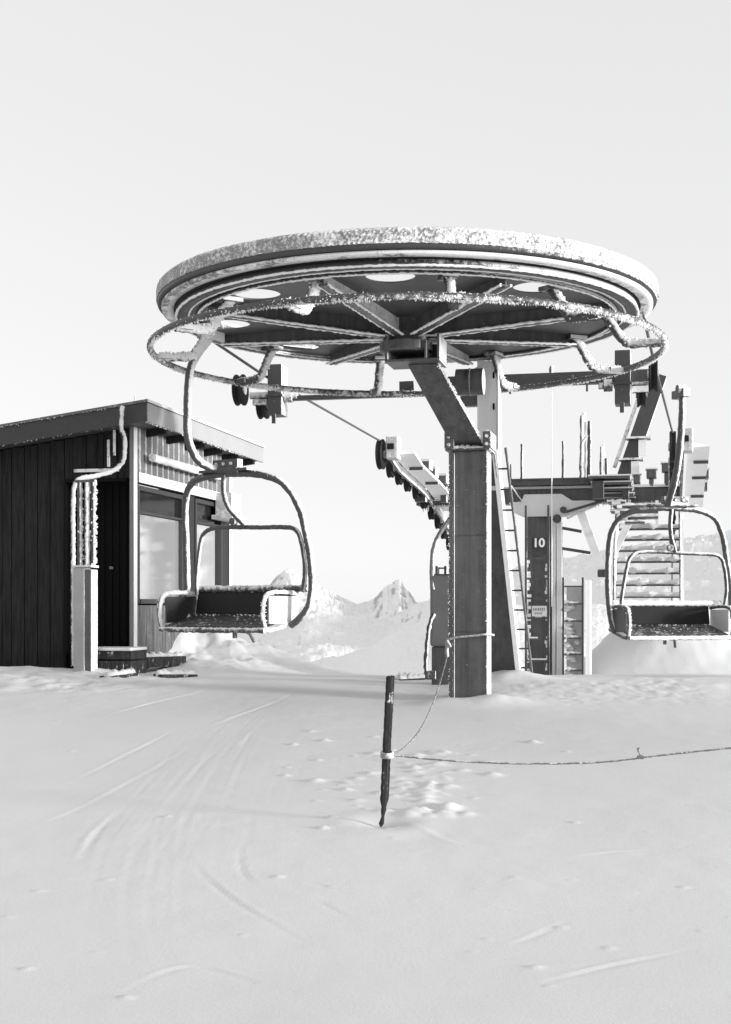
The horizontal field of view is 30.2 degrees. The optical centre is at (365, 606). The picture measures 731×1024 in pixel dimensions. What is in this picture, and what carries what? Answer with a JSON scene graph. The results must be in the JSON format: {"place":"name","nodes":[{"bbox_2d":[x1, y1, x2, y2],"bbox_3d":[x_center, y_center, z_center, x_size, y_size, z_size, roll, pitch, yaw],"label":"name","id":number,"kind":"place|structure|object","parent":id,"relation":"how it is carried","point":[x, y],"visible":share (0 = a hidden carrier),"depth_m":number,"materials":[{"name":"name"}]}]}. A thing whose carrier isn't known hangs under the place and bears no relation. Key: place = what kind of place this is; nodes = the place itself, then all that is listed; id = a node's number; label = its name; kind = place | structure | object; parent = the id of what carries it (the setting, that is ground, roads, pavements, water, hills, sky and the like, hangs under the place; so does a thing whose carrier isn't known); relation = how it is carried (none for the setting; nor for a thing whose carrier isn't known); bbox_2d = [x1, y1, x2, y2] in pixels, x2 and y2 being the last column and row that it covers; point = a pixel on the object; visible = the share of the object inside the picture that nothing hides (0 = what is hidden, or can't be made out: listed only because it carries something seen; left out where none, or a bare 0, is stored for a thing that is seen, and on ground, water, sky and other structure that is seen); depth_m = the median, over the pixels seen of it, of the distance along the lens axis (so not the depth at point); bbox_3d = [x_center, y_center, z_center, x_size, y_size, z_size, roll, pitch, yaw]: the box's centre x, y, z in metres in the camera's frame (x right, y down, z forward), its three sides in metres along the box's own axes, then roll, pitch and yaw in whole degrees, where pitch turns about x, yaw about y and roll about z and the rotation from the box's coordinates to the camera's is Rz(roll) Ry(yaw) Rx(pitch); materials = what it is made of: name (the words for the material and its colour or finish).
{"place":"outdoors","nodes":[
{"label":"outdoors","id":0,"kind":"place"},
{"bbox_2d":[0,611,730,1023],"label":"snow field","id":1,"kind":"structure","parent":0,"point":[212,843],"depth_m":8.18,"materials":[{"name":"white snow"}]},
{"bbox_2d":[72,479,98,671],"bbox_3d":[-3.362,-0.289,16.345,0.288,2.482,0.225,0,0,13],"label":"pipe cabinet","id":2,"kind":"object","parent":1,"relation":"on","point":[85,617],"visible":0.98,"depth_m":16.28,"materials":[{"name":"grey metal"}]},
{"bbox_2d":[99,668,138,677],"bbox_3d":[-2.938,0.814,16.200,0.220,0.155,0.474,0,0,31],"label":"plank","id":3,"kind":"object","parent":1,"relation":"on","point":[123,673],"visible":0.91,"depth_m":16.15,"materials":[{"name":"white wood"}]},
{"bbox_2d":[98,646,146,672],"bbox_3d":[-3.071,0.692,16.731,0.595,0.390,0.540,0,0,13],"label":"wooden step","id":4,"kind":"object","parent":1,"relation":"on","point":[118,658],"visible":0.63,"depth_m":16.50,"materials":[{"name":"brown wood"}]},
{"bbox_2d":[0,396,264,669],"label":"lift hut","id":5,"kind":"object","parent":1,"relation":"on","point":[120,452],"visible":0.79,"depth_m":17.36,"materials":[{"name":"dark painted wood"},{"name":"snow"},{"name":"glass"}]},
{"bbox_2d":[82,484,137,659],"bbox_3d":[-3.325,-0.435,17.436,0.820,2.370,0.105,0,0,13],"label":"door","id":6,"kind":"structure","parent":5,"relation":"in","point":[112,512],"depth_m":17.42,"materials":[{"name":"black wood"}]},
{"bbox_2d":[137,485,182,603],"bbox_3d":[-2.725,-0.790,17.930,0.095,1.500,1.640,0,0,13],"label":"window","id":7,"kind":"structure","parent":5,"relation":"in","point":[159,540],"depth_m":17.92,"materials":[{"name":"clear glass"}]},
{"bbox_2d":[194,498,222,603],"bbox_3d":[-2.309,-0.790,19.789,0.095,1.500,1.190,0,0,13],"label":"window","id":8,"kind":"structure","parent":5,"relation":"in","point":[211,561],"depth_m":19.87,"materials":[{"name":"clear glass"}]},
{"bbox_2d":[144,651,185,667],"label":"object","id":9,"kind":"object","parent":1,"relation":"on","point":[161,659],"visible":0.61,"depth_m":17.30,"materials":[{"name":"grey wood"}]},
{"bbox_2d":[153,668,197,677],"bbox_3d":[-2.304,0.828,16.450,0.499,0.175,0.220,0,0,-37],"label":"plank","id":10,"kind":"object","parent":1,"relation":"on","point":[173,673],"visible":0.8,"depth_m":16.37,"materials":[{"name":"white wood"}]},
{"bbox_2d":[379,675,394,826],"bbox_3d":[0.138,0.925,8.693,0.090,0.971,0.090,0,0,45],"label":"wooden stake","id":11,"kind":"object","parent":1,"relation":"on","point":[386,754],"visible":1,"depth_m":8.67,"materials":[{"name":"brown wood"}]},
{"bbox_2d":[394,747,730,764],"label":"barrier rope","id":12,"kind":"object","parent":11,"relation":"attached to","point":[639,756],"visible":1,"depth_m":8.79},
{"bbox_2d":[396,672,425,680],"bbox_3d":[0.599,0.842,15.975,0.479,0.165,0.220,0,0,-18],"label":"plank","id":13,"kind":"object","parent":1,"relation":"on","point":[403,677],"visible":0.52,"depth_m":15.91,"materials":[{"name":"white wood"}]},
{"bbox_2d":[423,517,448,684],"bbox_3d":[0.929,-0.040,15.469,0.326,2.217,0.759,0,0,22],"label":"control post","id":14,"kind":"object","parent":1,"relation":"on","point":[437,632],"visible":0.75,"depth_m":15.29,"materials":[{"name":"grey metal"}]},
{"bbox_2d":[292,333,647,697],"bbox_3d":[0.842,-0.796,14.791,4.571,4.007,3.320,0,0,10],"label":"support frame","id":15,"kind":"object","parent":1,"relation":"on","point":[480,591],"visible":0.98,"depth_m":14.09,"materials":[{"name":"grey paint"}]},
{"bbox_2d":[232,364,297,423],"bbox_3d":[-1.218,-2.615,16.634,0.626,0.730,0.891,0,0,29],"label":"guide sheave","id":16,"kind":"object","parent":15,"relation":"attached to","point":[272,403],"visible":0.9,"depth_m":16.65,"materials":[{"name":"metal"}]},
{"bbox_2d":[147,226,668,397],"bbox_3d":[0.406,-2.764,13.397,5.080,0.664,5.080,0,0,0],"label":"bullwheel","id":17,"kind":"object","parent":15,"relation":"attached to","point":[331,304],"visible":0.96,"depth_m":12.12,"materials":[{"name":"metal"}]},
{"bbox_2d":[174,293,672,600],"bbox_3d":[9.061,8.087,51.627,5.047,22.019,82.974,0,0,13],"label":"haul rope","id":18,"kind":"object","parent":17,"relation":"attached to","point":[356,427],"visible":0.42,"depth_m":18.80,"materials":[{"name":"metal"}]},
{"bbox_2d":[157,331,315,642],"bbox_3d":[-1.417,-1.249,13.986,1.786,3.257,0.855,0,0,35],"label":"chairlift chair","id":19,"kind":"object","parent":18,"relation":"hanging from","point":[236,609],"visible":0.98,"depth_m":14.05,"materials":[{"name":"metal"}]},
{"bbox_2d":[605,385,730,647],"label":"chairlift chair","id":20,"kind":"object","parent":18,"relation":"hanging from","point":[663,620],"visible":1,"depth_m":17.03,"materials":[{"name":"metal"}]},
{"bbox_2d":[445,633,494,656],"bbox_3d":[1.098,0.395,14.227,0.474,0.250,0.477,0,0,13],"label":"cord loop","id":21,"kind":"object","parent":15,"relation":"attached to","point":[447,645],"visible":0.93,"depth_m":14.04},
{"bbox_2d":[394,657,447,753],"bbox_3d":[0.508,0.758,11.387,0.016,0.488,5.433,0,0,7],"label":"tie cord","id":22,"kind":"object","parent":21,"relation":"attached to","point":[416,734],"visible":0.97,"depth_m":11.51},
{"bbox_2d":[494,447,532,672],"bbox_3d":[1.686,-0.410,15.360,0.158,2.690,1.016,0,0,26],"label":"ladder","id":23,"kind":"object","parent":15,"relation":"attached to","point":[518,556],"visible":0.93,"depth_m":15.34,"materials":[{"name":"metal"}]},
{"bbox_2d":[598,350,658,412],"bbox_3d":[3.045,-2.615,15.693,0.643,0.730,0.890,0,0,0],"label":"guide sheave","id":24,"kind":"object","parent":15,"relation":"attached to","point":[622,383],"visible":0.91,"depth_m":15.73,"materials":[{"name":"metal"}]},
{"bbox_2d":[415,366,679,674],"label":"lift tower","id":25,"kind":"structure","parent":1,"relation":"on","point":[539,503],"depth_m":27.28,"materials":[{"name":"metal"}]},
{"bbox_2d":[375,436,448,549],"bbox_3d":[1.387,-2.137,27.398,0.754,1.686,7.979,0,0,13],"label":"sheave train","id":26,"kind":"object","parent":25,"relation":"attached to","point":[426,474],"visible":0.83,"depth_m":25.27,"materials":[{"name":"metal"}]},
{"bbox_2d":[611,512,683,609],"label":"snowy staircase","id":27,"kind":"structure","parent":25,"relation":"attached to","point":[679,581],"depth_m":27.02,"materials":[{"name":"white snow"}]},
{"bbox_2d":[668,428,709,544],"bbox_3d":[6.267,-2.137,26.308,0.754,1.686,7.979,0,0,13],"label":"sheave train","id":28,"kind":"object","parent":25,"relation":"attached to","point":[697,478],"visible":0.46,"depth_m":24.00,"materials":[{"name":"metal"}]},
{"bbox_2d":[559,577,590,674],"bbox_3d":[3.960,1.324,25.687,0.614,3.753,0.515,0,0,13],"label":"ladder","id":29,"kind":"object","parent":1,"relation":"on","point":[572,633],"visible":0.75,"depth_m":25.51,"materials":[{"name":"metal"}]},
{"bbox_2d":[0,0,730,603],"label":"sky","id":30,"kind":"structure","parent":0,"point":[140,139],"materials":[{"name":"white"}]},
{"bbox_2d":[232,530,730,674],"bbox_3d":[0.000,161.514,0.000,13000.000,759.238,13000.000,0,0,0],"label":"mountains","id":31,"kind":"structure","parent":0,"point":[383,631],"depth_m":841.06,"materials":[{"name":"white snow"}]}
]}

